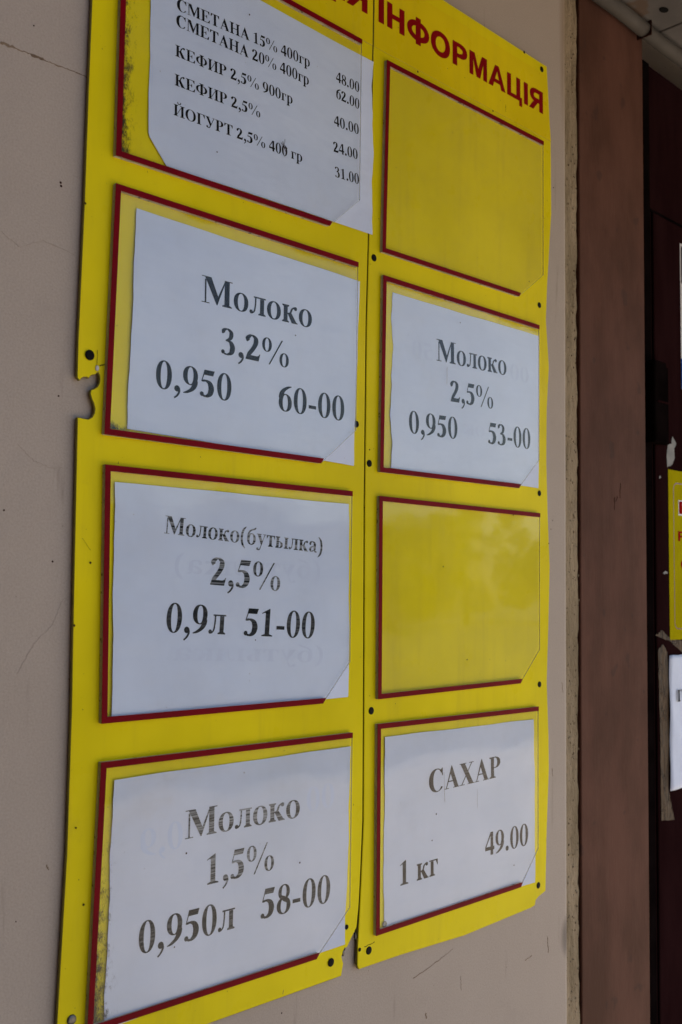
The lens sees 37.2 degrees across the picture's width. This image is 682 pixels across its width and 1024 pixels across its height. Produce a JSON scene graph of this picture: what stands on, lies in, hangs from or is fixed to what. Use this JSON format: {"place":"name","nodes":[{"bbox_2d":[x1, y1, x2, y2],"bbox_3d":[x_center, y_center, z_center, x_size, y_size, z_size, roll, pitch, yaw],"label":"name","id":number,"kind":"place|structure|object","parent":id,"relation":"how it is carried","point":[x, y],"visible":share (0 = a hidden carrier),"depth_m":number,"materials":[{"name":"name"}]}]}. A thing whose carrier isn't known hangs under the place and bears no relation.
{"place":"outdoors","nodes":[
{"label":"outdoors","id":0,"kind":"place"},
{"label":"pavement","id":1,"kind":"structure","parent":0,"visible":0},
{"bbox_2d":[0,0,681,1023],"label":"shop building","id":2,"kind":"structure","parent":1,"relation":"on","point":[592,934],"depth_m":1.46,"materials":[{"name":"paint"}]},
{"bbox_2d":[55,0,550,1023],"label":"notice board","id":3,"kind":"object","parent":2,"relation":"attached to","point":[449,576],"visible":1,"depth_m":1.17,"materials":[{"name":"yellow plastic"}]},
{"bbox_2d":[104,746,350,1023],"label":"price sign","id":4,"kind":"object","parent":3,"relation":"attached to","point":[237,890],"visible":1,"depth_m":1.00,"materials":[{"name":"paper"}]},
{"bbox_2d":[112,482,348,715],"bbox_3d":[-0.100,0.089,1.032,0.307,0.217,0.002,5,-6,-44],"label":"price sign","id":5,"kind":"object","parent":3,"relation":"attached to","point":[209,587],"visible":1,"depth_m":1.02,"materials":[{"name":"paper"}]},
{"bbox_2d":[127,208,359,465],"bbox_3d":[-0.089,-0.171,1.058,0.306,0.219,0.002,5,-6,-44],"label":"price sign","id":6,"kind":"object","parent":3,"relation":"attached to","point":[221,353],"visible":1,"depth_m":1.04,"materials":[{"name":"paper"}]},
{"bbox_2d":[148,0,373,234],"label":"price list","id":7,"kind":"object","parent":3,"relation":"attached to","point":[239,89],"visible":1,"depth_m":1.08,"materials":[{"name":"paper"}]},
{"bbox_2d":[383,719,534,925],"bbox_3d":[0.156,0.379,1.265,0.300,0.220,0.002,5,-6,-44],"label":"price sign","id":8,"kind":"object","parent":3,"relation":"attached to","point":[478,829],"visible":1,"depth_m":1.25,"materials":[{"name":"paper"}]},
{"bbox_2d":[390,293,538,487],"bbox_3d":[0.168,-0.150,1.309,0.306,0.215,0.002,5,-6,-44],"label":"price sign","id":9,"kind":"object","parent":3,"relation":"attached to","point":[464,397],"visible":1,"depth_m":1.30,"materials":[{"name":"paper"}]},
{"bbox_2d":[645,67,681,1023],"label":"door","id":10,"kind":"structure","parent":2,"relation":"in","point":[663,391],"depth_m":1.75,"materials":[{"name":"metal"}]},
{"bbox_2d":[658,644,673,820],"bbox_3d":[0.552,0.375,1.720,0.051,0.298,0.001,5,-6,-44],"label":"tape strip","id":11,"kind":"object","parent":10,"relation":"attached to","point":[667,814],"visible":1,"depth_m":1.72,"materials":[{"name":"beige plastic"}]},
{"bbox_2d":[655,630,681,651],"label":"tape strip","id":12,"kind":"object","parent":10,"relation":"attached to","point":[675,643],"visible":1,"depth_m":1.75,"materials":[{"name":"beige plastic"}]},
{"bbox_2d":[680,243,681,388],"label":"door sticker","id":13,"kind":"object","parent":10,"relation":"attached to","point":[681,304],"depth_m":1.82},
{"bbox_2d":[668,469,681,639],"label":"yellow sign","id":14,"kind":"object","parent":2,"relation":"attached to","point":[675,530],"visible":1,"depth_m":1.77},
{"bbox_2d":[669,654,681,790],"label":"white notice","id":15,"kind":"object","parent":2,"relation":"attached to","point":[675,674],"visible":1,"depth_m":1.74,"materials":[{"name":"paper"}]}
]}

